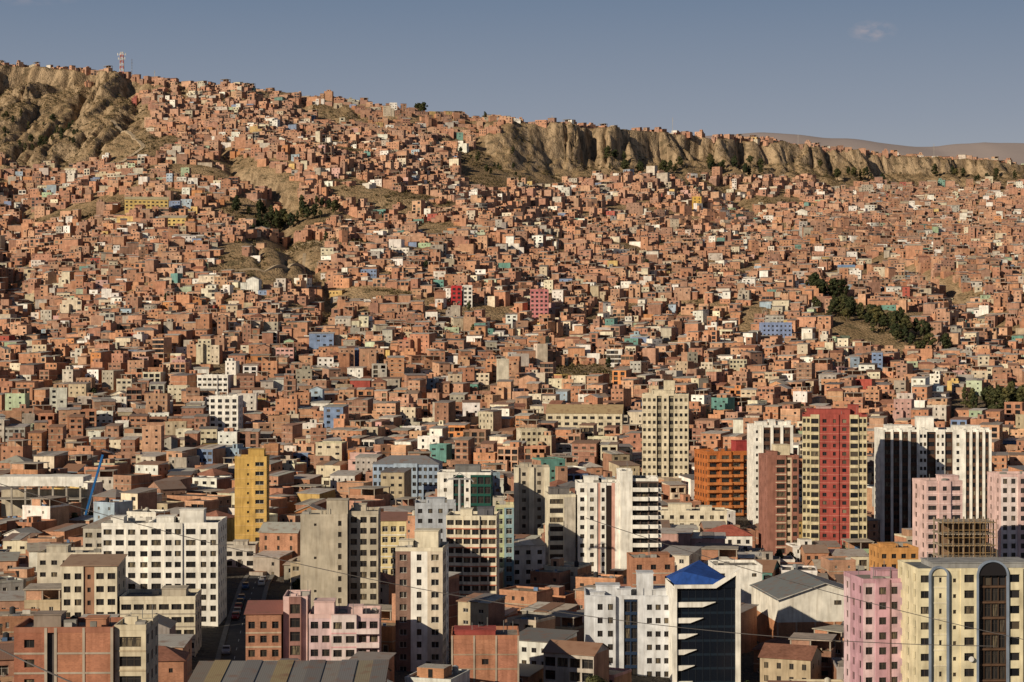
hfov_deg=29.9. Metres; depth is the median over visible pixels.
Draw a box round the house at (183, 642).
[158,634,193,681]
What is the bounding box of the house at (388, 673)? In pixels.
[387,667,391,679]
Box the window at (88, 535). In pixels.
[86,533,91,537]
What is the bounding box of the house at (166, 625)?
[155,613,176,633]
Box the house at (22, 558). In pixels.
[19,554,25,563]
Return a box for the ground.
[0,63,1023,681]
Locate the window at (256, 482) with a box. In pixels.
[255,481,263,484]
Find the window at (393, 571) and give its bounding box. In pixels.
[391,569,395,574]
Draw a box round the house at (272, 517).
[269,513,277,521]
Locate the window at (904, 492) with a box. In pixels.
[902,490,907,494]
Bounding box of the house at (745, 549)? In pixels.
[738,545,763,551]
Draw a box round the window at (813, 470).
[811,468,818,472]
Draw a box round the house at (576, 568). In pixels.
[544,557,591,590]
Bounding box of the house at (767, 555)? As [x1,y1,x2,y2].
[754,551,779,563]
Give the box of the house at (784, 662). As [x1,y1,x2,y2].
[758,643,822,681]
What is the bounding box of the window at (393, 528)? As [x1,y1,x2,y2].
[391,526,395,531]
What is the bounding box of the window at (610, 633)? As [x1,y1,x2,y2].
[608,631,612,636]
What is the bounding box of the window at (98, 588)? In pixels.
[96,586,103,591]
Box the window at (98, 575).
[96,573,103,578]
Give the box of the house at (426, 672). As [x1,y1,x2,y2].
[405,663,469,681]
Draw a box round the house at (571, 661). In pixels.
[542,639,610,681]
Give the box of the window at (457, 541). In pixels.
[455,539,461,543]
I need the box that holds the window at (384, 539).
[382,537,387,541]
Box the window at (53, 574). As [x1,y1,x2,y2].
[51,572,56,576]
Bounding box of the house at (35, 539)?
[26,534,63,563]
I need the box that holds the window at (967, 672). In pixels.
[964,669,973,675]
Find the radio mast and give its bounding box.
[117,52,125,76]
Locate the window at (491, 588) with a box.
[489,586,495,590]
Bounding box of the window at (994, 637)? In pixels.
[992,635,997,647]
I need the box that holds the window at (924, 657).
[921,654,928,660]
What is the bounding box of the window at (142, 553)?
[140,551,147,555]
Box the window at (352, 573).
[351,572,356,577]
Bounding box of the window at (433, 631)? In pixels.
[431,629,438,634]
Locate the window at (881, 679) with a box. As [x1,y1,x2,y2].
[879,677,885,681]
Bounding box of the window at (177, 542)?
[175,540,180,544]
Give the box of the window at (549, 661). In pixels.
[545,656,554,665]
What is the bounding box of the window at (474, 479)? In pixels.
[471,477,476,483]
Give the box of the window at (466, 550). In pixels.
[464,548,469,552]
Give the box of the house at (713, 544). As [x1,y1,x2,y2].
[694,543,731,545]
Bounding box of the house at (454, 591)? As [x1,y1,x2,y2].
[392,571,460,642]
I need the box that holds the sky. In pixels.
[0,0,1023,146]
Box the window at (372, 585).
[370,583,375,588]
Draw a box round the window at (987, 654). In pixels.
[984,651,990,662]
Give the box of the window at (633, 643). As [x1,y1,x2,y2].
[631,641,636,651]
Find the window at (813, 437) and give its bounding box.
[811,435,818,439]
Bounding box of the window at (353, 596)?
[351,594,356,599]
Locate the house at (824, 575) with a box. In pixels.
[817,573,827,578]
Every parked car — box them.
[222,645,230,654]
[231,611,239,619]
[233,607,240,614]
[235,602,242,609]
[236,598,243,605]
[238,594,245,600]
[242,582,248,588]
[258,579,264,585]
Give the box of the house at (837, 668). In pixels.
[832,657,843,680]
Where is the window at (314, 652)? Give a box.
[311,649,317,655]
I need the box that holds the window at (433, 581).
[431,579,438,585]
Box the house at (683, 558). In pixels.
[662,545,702,570]
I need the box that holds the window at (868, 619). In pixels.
[866,617,871,623]
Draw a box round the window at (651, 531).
[649,529,656,533]
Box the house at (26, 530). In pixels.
[2,527,41,537]
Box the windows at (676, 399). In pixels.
[675,398,686,438]
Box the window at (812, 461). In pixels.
[811,460,818,463]
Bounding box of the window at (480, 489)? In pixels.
[478,487,483,493]
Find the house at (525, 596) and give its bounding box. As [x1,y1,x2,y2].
[499,586,552,614]
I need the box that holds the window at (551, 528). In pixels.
[550,527,562,530]
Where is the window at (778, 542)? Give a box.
[777,540,784,544]
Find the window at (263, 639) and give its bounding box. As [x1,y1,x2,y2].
[260,636,266,642]
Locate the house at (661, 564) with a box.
[627,545,674,587]
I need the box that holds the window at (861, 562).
[859,560,866,565]
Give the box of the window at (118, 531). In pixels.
[116,529,123,534]
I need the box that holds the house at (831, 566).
[820,556,855,580]
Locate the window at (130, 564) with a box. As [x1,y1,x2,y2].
[128,562,134,566]
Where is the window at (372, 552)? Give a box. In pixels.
[370,550,375,555]
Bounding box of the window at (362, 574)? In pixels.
[360,572,366,577]
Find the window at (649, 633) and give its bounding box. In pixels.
[647,631,651,636]
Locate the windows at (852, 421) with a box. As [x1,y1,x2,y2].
[842,419,865,545]
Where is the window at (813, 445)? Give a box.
[811,443,818,447]
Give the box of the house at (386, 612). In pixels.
[364,604,391,620]
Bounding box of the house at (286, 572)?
[283,556,299,582]
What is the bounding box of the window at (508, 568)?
[506,566,511,571]
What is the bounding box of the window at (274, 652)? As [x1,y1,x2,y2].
[272,650,278,656]
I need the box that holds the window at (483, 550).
[481,548,486,552]
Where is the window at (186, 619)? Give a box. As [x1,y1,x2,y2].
[184,617,193,621]
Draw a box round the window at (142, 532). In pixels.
[140,530,147,534]
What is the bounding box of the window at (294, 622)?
[290,618,299,626]
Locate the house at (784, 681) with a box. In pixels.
[768,680,806,681]
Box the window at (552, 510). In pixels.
[550,508,562,512]
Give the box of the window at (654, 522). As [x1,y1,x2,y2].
[649,520,656,524]
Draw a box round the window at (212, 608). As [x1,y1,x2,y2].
[210,606,215,610]
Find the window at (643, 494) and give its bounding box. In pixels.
[641,492,647,496]
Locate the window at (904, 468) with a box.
[902,466,907,470]
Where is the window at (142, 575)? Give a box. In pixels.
[140,573,147,577]
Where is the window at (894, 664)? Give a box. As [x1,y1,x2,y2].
[892,662,896,668]
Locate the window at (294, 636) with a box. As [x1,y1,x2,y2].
[290,632,299,640]
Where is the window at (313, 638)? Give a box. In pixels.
[311,636,317,641]
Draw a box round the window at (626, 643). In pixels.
[624,641,629,651]
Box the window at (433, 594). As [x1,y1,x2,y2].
[431,592,438,597]
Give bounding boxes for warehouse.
[750,569,843,642]
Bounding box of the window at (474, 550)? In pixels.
[472,548,478,552]
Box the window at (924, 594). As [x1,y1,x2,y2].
[921,591,928,597]
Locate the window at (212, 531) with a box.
[210,529,215,533]
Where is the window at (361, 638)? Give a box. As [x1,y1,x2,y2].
[358,635,365,641]
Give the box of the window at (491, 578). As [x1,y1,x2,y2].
[489,576,495,580]
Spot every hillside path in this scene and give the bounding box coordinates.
[110,120,144,162]
[227,253,305,271]
[241,239,365,253]
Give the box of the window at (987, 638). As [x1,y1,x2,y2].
[984,635,990,647]
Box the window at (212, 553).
[210,551,215,555]
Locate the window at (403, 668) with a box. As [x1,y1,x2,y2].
[400,666,406,670]
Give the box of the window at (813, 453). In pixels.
[811,451,818,455]
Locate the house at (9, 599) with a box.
[0,591,41,608]
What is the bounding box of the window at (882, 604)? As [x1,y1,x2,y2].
[879,602,885,609]
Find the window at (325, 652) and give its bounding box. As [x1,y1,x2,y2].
[322,649,329,655]
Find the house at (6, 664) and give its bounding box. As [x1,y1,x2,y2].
[0,643,13,681]
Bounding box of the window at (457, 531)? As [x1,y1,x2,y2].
[455,529,461,533]
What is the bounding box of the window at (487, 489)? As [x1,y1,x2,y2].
[485,487,490,493]
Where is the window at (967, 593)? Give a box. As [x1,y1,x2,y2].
[964,590,973,597]
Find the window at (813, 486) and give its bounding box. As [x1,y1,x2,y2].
[811,484,818,488]
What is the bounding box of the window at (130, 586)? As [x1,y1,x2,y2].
[128,584,134,588]
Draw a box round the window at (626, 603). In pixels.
[624,601,629,611]
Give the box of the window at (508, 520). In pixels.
[506,518,511,523]
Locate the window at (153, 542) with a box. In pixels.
[151,540,160,544]
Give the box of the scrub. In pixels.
[0,70,1023,374]
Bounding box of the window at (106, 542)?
[104,540,111,544]
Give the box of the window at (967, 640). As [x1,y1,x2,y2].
[964,637,973,644]
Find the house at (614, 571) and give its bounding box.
[609,568,626,583]
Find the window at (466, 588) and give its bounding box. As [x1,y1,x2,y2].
[464,586,469,590]
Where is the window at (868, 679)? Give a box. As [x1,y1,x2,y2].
[866,677,871,681]
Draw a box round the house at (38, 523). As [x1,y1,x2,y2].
[1,516,56,544]
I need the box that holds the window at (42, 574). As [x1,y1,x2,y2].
[40,572,45,576]
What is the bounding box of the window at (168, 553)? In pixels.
[166,551,171,555]
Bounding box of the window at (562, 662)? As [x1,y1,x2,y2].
[558,657,567,666]
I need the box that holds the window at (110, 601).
[108,599,114,604]
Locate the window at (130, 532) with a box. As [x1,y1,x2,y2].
[128,530,134,534]
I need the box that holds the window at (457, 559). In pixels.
[455,557,461,562]
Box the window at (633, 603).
[631,601,636,611]
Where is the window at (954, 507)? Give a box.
[952,505,959,509]
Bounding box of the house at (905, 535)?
[894,528,911,541]
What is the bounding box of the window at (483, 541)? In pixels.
[481,539,486,543]
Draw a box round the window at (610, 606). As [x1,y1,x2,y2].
[608,604,612,609]
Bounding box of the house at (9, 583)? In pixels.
[0,576,23,590]
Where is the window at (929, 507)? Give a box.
[928,506,935,509]
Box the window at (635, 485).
[633,483,639,487]
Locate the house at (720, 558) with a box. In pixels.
[703,557,733,564]
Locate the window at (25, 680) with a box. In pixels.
[24,679,33,681]
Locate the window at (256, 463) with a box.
[255,462,263,465]
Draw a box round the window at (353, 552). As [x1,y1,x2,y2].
[351,550,356,555]
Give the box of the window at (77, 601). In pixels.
[75,599,80,604]
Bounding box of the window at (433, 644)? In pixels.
[431,642,438,647]
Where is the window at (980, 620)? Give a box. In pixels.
[979,619,982,631]
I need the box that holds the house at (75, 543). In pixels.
[64,540,80,546]
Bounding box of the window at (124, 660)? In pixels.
[120,656,140,665]
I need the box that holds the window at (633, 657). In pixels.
[631,655,636,664]
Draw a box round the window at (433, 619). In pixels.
[431,617,438,622]
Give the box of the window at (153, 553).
[151,551,160,555]
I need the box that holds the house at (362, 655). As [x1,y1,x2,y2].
[348,651,395,681]
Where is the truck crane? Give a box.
[84,454,103,514]
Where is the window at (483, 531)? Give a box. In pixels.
[481,529,486,534]
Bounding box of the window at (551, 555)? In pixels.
[550,554,562,558]
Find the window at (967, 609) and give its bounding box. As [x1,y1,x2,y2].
[964,606,973,613]
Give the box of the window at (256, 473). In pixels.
[255,472,263,475]
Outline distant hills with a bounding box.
[705,132,1023,164]
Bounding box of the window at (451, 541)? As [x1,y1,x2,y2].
[447,539,453,543]
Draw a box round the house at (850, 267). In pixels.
[837,265,854,273]
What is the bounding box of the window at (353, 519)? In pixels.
[351,517,356,522]
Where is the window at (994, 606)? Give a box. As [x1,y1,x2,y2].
[992,604,997,615]
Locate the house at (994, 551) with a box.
[989,546,999,556]
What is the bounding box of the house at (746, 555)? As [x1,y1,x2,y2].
[737,552,761,559]
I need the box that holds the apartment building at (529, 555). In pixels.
[514,538,546,586]
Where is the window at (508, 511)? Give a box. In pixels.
[506,509,511,514]
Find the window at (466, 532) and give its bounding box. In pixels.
[464,530,469,534]
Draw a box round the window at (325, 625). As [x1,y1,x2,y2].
[322,622,329,628]
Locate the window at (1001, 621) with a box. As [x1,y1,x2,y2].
[999,619,1004,631]
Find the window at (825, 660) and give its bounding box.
[821,658,827,662]
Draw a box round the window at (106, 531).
[104,529,111,534]
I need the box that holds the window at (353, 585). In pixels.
[351,583,356,588]
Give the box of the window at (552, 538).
[550,536,562,540]
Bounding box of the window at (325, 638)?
[322,635,329,641]
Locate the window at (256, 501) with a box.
[255,500,263,503]
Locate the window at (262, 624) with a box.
[260,622,266,627]
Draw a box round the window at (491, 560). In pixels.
[489,558,495,562]
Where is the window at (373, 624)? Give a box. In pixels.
[370,621,377,627]
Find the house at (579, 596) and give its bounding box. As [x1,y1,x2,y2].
[573,585,595,609]
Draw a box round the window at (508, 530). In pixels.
[506,528,511,533]
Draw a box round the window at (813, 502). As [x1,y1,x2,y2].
[811,500,818,504]
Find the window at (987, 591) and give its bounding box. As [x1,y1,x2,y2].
[984,588,990,600]
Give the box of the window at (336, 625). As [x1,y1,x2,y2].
[333,622,341,628]
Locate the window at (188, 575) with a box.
[186,573,195,577]
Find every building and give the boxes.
[37,544,101,582]
[60,554,127,616]
[81,514,111,546]
[101,512,155,590]
[120,585,201,656]
[124,196,168,212]
[148,508,226,625]
[158,215,189,225]
[197,374,233,394]
[209,394,242,438]
[227,539,258,567]
[235,448,269,541]
[244,600,282,660]
[283,586,310,660]
[300,498,349,607]
[309,598,381,660]
[349,500,380,603]
[372,455,442,498]
[381,512,407,575]
[395,528,448,671]
[415,497,455,541]
[437,463,492,510]
[446,506,498,595]
[451,282,461,304]
[451,620,518,681]
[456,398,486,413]
[462,285,471,306]
[495,494,513,587]
[496,354,508,379]
[514,460,549,534]
[516,428,546,445]
[530,288,548,317]
[545,404,624,435]
[545,486,575,564]
[575,472,619,573]
[584,570,668,676]
[616,468,632,568]
[632,475,660,551]
[642,380,688,477]
[658,502,726,531]
[665,560,740,681]
[692,195,700,208]
[694,440,746,515]
[708,558,761,603]
[747,419,792,524]
[758,444,798,554]
[759,322,791,341]
[802,404,866,548]
[844,564,901,681]
[869,540,918,570]
[874,416,991,541]
[898,552,1023,681]
[912,471,962,558]
[932,516,996,556]
[987,471,1023,558]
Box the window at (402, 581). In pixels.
[400,579,406,584]
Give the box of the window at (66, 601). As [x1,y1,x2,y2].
[64,599,69,604]
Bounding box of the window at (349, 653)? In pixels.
[346,650,353,656]
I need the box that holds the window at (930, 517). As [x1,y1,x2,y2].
[928,515,935,519]
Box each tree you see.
[28,134,33,143]
[49,114,56,123]
[70,512,78,518]
[90,387,96,392]
[231,198,241,213]
[256,203,262,210]
[256,209,260,217]
[256,220,261,226]
[267,211,272,222]
[273,214,281,228]
[279,208,286,217]
[282,213,287,226]
[287,212,294,228]
[291,578,299,589]
[295,210,299,223]
[299,194,306,205]
[300,202,305,214]
[304,207,311,217]
[310,204,317,218]
[314,196,319,205]
[323,231,327,239]
[326,199,332,210]
[331,199,339,214]
[419,103,424,110]
[584,673,607,681]
[603,147,607,160]
[605,356,611,368]
[606,145,612,157]
[611,149,618,159]
[620,159,629,168]
[635,164,641,171]
[638,161,643,170]
[661,160,667,172]
[668,159,672,170]
[676,156,682,166]
[706,156,714,162]
[717,161,725,170]
[731,155,737,166]
[743,163,747,171]
[746,155,753,163]
[756,158,763,166]
[775,549,783,557]
[787,551,796,561]
[805,275,815,285]
[808,271,820,285]
[810,280,823,293]
[812,296,817,306]
[816,299,821,306]
[820,278,826,293]
[825,278,839,295]
[826,306,832,314]
[829,295,840,315]
[833,168,840,179]
[835,279,849,295]
[839,298,845,316]
[842,308,850,321]
[844,297,855,317]
[849,166,856,179]
[856,302,860,319]
[858,302,864,321]
[864,304,872,323]
[864,313,871,325]
[869,305,885,326]
[870,318,876,332]
[878,315,888,328]
[886,311,895,328]
[888,323,902,336]
[891,316,897,325]
[892,310,898,320]
[892,329,901,342]
[897,309,904,323]
[899,316,912,329]
[901,326,908,343]
[907,332,915,345]
[913,317,919,334]
[914,340,924,348]
[915,319,929,339]
[922,322,933,335]
[922,332,936,344]
[931,163,937,174]
[942,333,951,348]
[951,168,958,176]
[960,386,967,407]
[966,388,977,407]
[970,393,977,407]
[980,387,989,407]
[985,385,994,405]
[985,387,1005,408]
[1001,387,1009,408]
[1006,381,1016,397]
[1009,384,1023,401]
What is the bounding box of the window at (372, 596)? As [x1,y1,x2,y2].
[370,594,375,599]
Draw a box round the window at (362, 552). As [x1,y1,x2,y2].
[360,550,366,555]
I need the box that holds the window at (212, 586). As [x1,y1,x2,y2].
[210,584,215,588]
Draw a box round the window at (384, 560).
[382,558,387,563]
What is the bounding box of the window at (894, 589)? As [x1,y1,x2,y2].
[892,587,896,593]
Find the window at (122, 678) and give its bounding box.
[120,676,140,681]
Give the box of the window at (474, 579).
[472,577,478,581]
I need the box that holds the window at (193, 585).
[186,583,195,588]
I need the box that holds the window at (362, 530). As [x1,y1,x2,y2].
[360,528,366,533]
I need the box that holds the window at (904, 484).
[902,482,907,486]
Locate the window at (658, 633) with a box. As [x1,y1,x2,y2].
[656,631,660,636]
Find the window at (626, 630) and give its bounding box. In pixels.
[624,628,629,637]
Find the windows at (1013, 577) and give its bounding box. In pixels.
[908,570,1018,681]
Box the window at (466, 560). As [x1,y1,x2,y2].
[464,558,469,562]
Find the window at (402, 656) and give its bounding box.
[400,654,406,659]
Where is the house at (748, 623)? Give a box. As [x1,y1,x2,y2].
[741,603,757,653]
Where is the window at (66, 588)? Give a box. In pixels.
[64,586,69,591]
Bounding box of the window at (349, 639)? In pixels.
[346,636,353,642]
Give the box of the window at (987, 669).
[984,666,990,678]
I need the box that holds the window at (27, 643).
[24,640,33,647]
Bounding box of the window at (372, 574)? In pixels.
[370,572,375,577]
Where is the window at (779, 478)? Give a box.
[777,476,784,480]
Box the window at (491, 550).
[489,548,495,552]
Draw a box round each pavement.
[215,573,248,659]
[261,574,274,599]
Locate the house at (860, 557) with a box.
[828,549,868,570]
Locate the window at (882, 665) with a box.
[879,662,885,669]
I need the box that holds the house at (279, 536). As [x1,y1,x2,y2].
[258,522,299,557]
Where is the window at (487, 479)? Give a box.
[485,477,490,483]
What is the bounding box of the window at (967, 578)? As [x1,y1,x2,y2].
[964,575,973,581]
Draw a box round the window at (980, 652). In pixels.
[979,651,982,662]
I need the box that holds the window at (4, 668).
[0,665,7,675]
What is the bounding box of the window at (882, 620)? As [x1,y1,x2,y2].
[879,617,885,624]
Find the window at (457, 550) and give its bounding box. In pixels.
[455,548,461,552]
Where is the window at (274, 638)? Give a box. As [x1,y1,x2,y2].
[272,635,278,641]
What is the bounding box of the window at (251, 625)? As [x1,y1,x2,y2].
[248,622,254,628]
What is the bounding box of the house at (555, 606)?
[520,601,578,614]
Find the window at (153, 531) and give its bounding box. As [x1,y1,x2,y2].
[151,529,160,533]
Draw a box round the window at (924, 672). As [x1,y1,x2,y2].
[921,669,928,676]
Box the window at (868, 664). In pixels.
[866,662,871,668]
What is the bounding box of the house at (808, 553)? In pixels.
[799,545,828,565]
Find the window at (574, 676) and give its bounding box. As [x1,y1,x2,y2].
[570,672,579,680]
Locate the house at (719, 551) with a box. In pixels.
[700,545,738,561]
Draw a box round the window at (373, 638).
[370,635,377,641]
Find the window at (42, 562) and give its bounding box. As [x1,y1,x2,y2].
[40,560,45,564]
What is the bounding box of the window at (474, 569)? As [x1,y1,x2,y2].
[472,567,478,571]
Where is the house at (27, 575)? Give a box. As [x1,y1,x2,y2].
[8,567,36,590]
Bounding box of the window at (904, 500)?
[902,498,907,502]
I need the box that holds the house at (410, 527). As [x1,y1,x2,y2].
[406,510,414,537]
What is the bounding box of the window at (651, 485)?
[649,483,656,487]
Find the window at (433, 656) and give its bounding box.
[431,654,438,659]
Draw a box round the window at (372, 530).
[370,528,375,533]
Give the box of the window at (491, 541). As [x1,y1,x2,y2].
[489,539,495,543]
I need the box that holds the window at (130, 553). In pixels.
[128,551,134,555]
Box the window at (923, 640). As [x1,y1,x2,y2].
[921,638,928,643]
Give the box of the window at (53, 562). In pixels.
[51,560,56,564]
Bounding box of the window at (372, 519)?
[370,517,375,522]
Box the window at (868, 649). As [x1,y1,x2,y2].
[866,647,871,653]
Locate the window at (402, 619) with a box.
[400,617,406,622]
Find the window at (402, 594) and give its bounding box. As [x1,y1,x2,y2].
[400,592,406,597]
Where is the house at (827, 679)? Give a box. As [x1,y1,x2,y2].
[788,677,843,681]
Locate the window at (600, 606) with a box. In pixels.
[598,604,602,609]
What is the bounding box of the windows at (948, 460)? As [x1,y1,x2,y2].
[920,434,987,518]
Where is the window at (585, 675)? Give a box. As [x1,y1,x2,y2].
[583,673,592,681]
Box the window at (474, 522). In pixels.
[472,520,478,524]
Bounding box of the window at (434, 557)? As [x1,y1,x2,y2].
[431,554,438,560]
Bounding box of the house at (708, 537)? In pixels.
[691,532,725,545]
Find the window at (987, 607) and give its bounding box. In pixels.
[984,604,990,616]
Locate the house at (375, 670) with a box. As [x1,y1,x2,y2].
[188,659,388,681]
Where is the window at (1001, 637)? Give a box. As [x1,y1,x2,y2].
[999,635,1004,647]
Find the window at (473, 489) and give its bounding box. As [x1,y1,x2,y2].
[471,487,476,493]
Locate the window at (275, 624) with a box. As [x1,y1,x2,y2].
[272,621,278,627]
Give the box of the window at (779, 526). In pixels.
[777,524,784,528]
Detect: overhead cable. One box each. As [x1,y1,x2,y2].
[0,649,71,681]
[1,484,977,645]
[587,518,1023,639]
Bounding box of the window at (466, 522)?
[464,520,469,524]
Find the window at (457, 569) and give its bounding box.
[455,567,461,571]
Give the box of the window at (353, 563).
[351,561,356,566]
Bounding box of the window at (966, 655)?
[964,653,973,660]
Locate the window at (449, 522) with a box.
[447,520,453,524]
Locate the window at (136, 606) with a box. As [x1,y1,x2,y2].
[134,604,143,609]
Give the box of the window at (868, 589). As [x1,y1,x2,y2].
[866,587,871,593]
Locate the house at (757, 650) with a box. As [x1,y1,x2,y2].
[752,638,789,672]
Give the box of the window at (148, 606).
[146,604,155,609]
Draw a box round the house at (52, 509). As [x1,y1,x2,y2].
[22,496,69,525]
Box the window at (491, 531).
[489,529,495,534]
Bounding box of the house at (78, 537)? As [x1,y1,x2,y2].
[68,534,82,544]
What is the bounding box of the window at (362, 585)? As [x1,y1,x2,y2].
[360,583,366,588]
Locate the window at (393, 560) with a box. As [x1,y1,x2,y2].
[391,558,395,563]
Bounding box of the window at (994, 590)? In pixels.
[992,588,997,600]
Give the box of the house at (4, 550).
[0,549,9,551]
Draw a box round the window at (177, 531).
[175,529,180,533]
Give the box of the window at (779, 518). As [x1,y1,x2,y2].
[777,516,784,520]
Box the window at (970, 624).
[964,622,973,628]
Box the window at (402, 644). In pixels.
[400,642,406,647]
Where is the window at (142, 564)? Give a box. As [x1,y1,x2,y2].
[140,562,147,566]
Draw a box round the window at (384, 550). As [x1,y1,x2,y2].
[382,548,387,552]
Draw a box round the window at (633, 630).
[631,628,636,637]
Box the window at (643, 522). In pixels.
[641,520,647,524]
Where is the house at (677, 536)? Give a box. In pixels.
[658,528,693,549]
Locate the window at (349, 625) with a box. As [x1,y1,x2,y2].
[346,622,353,628]
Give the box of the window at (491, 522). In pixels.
[489,520,495,524]
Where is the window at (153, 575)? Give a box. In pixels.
[151,573,160,577]
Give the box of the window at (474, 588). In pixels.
[472,586,478,590]
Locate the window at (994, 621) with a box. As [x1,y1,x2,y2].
[992,619,997,631]
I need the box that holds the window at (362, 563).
[360,561,366,566]
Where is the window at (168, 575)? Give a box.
[166,573,171,577]
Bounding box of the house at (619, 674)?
[609,667,631,681]
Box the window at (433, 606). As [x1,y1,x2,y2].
[431,604,438,609]
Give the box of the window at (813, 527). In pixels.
[811,525,818,529]
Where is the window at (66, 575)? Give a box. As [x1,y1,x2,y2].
[64,573,69,579]
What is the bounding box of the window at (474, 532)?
[472,530,478,534]
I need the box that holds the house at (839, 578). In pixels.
[834,574,843,583]
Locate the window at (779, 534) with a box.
[777,532,784,536]
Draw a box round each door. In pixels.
[237,559,240,566]
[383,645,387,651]
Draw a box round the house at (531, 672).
[519,663,543,681]
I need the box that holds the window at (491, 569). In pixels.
[489,567,495,571]
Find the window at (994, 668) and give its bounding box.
[992,666,997,678]
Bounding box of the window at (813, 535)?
[811,533,818,537]
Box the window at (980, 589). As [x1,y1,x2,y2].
[979,588,982,600]
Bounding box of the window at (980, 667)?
[979,666,982,678]
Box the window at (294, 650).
[290,646,299,654]
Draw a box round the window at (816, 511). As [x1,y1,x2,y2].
[811,509,818,513]
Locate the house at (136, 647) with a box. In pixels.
[114,604,158,681]
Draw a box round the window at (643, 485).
[641,483,647,487]
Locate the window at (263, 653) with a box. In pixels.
[260,650,266,656]
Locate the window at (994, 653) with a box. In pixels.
[992,651,997,662]
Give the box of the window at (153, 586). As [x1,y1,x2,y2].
[151,584,160,588]
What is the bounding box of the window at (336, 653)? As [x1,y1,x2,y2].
[333,650,341,656]
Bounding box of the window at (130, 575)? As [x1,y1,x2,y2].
[128,573,134,577]
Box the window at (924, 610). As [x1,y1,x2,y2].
[921,607,928,613]
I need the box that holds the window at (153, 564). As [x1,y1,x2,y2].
[151,562,160,566]
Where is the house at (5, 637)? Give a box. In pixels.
[0,632,13,642]
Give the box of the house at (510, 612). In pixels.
[505,607,518,618]
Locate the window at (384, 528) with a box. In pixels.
[382,526,387,531]
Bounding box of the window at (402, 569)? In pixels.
[400,567,406,572]
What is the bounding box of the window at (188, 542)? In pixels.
[186,540,195,544]
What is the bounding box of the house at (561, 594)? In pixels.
[545,585,574,603]
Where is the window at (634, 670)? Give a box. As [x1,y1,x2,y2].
[631,668,636,674]
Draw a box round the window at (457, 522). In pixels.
[455,520,461,524]
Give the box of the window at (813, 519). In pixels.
[811,517,818,521]
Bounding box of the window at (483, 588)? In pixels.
[481,586,486,590]
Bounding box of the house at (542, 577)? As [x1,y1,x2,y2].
[530,565,570,590]
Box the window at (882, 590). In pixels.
[879,587,885,593]
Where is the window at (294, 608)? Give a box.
[290,604,299,613]
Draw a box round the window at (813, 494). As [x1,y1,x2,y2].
[811,492,818,496]
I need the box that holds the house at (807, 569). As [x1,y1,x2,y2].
[781,563,816,575]
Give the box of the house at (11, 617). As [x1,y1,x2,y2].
[0,606,39,634]
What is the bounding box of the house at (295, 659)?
[280,658,299,660]
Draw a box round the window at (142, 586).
[140,584,147,588]
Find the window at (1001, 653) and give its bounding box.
[999,651,1004,662]
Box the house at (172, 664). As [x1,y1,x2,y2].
[158,646,188,681]
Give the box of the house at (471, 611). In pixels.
[456,593,506,625]
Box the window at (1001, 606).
[999,604,1004,615]
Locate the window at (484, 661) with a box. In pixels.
[482,659,488,663]
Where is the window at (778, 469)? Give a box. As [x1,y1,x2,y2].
[777,468,784,471]
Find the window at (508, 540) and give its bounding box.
[506,538,511,542]
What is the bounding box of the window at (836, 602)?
[834,600,840,604]
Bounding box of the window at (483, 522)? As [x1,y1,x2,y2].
[481,520,486,524]
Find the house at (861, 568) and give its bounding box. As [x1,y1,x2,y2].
[856,566,863,570]
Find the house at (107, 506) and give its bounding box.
[93,498,132,521]
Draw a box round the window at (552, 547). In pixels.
[550,545,562,549]
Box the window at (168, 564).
[166,562,171,566]
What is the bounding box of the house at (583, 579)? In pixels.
[575,572,623,588]
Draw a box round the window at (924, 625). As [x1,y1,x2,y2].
[921,622,928,629]
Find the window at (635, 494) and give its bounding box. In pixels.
[633,492,639,496]
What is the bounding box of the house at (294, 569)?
[290,558,299,585]
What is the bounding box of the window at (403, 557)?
[400,554,406,560]
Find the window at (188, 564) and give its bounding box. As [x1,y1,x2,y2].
[186,562,195,566]
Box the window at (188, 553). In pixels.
[186,551,195,555]
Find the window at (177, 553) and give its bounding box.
[175,551,180,555]
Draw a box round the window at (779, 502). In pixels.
[777,500,784,504]
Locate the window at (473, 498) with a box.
[471,496,476,502]
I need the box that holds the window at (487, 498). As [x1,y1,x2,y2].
[485,496,490,502]
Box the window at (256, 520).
[255,519,263,522]
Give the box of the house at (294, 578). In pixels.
[291,575,299,589]
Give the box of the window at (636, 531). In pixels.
[633,529,639,533]
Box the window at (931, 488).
[928,486,935,490]
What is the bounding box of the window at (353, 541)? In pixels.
[351,539,356,544]
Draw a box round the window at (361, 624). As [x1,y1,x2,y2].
[358,621,365,627]
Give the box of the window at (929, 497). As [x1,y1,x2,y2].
[928,496,935,499]
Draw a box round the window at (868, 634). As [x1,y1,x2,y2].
[866,632,871,638]
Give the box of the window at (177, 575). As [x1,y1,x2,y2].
[175,573,180,577]
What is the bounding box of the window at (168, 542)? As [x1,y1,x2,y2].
[166,540,171,544]
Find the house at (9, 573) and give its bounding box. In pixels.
[0,571,16,577]
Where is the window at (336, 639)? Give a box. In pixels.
[333,636,341,642]
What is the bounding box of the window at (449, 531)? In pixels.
[447,529,453,533]
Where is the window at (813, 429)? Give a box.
[811,427,818,431]
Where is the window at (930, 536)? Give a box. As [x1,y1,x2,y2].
[928,534,935,538]
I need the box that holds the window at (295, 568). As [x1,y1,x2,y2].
[293,566,298,570]
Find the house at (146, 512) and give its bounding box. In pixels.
[127,506,169,516]
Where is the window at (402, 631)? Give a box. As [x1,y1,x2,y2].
[400,629,406,634]
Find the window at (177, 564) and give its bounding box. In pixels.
[175,562,180,566]
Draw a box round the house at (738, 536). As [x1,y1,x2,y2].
[703,525,752,549]
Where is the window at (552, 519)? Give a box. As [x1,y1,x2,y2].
[550,517,562,521]
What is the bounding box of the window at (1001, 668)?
[999,666,1004,678]
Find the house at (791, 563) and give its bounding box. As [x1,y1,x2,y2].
[780,562,805,564]

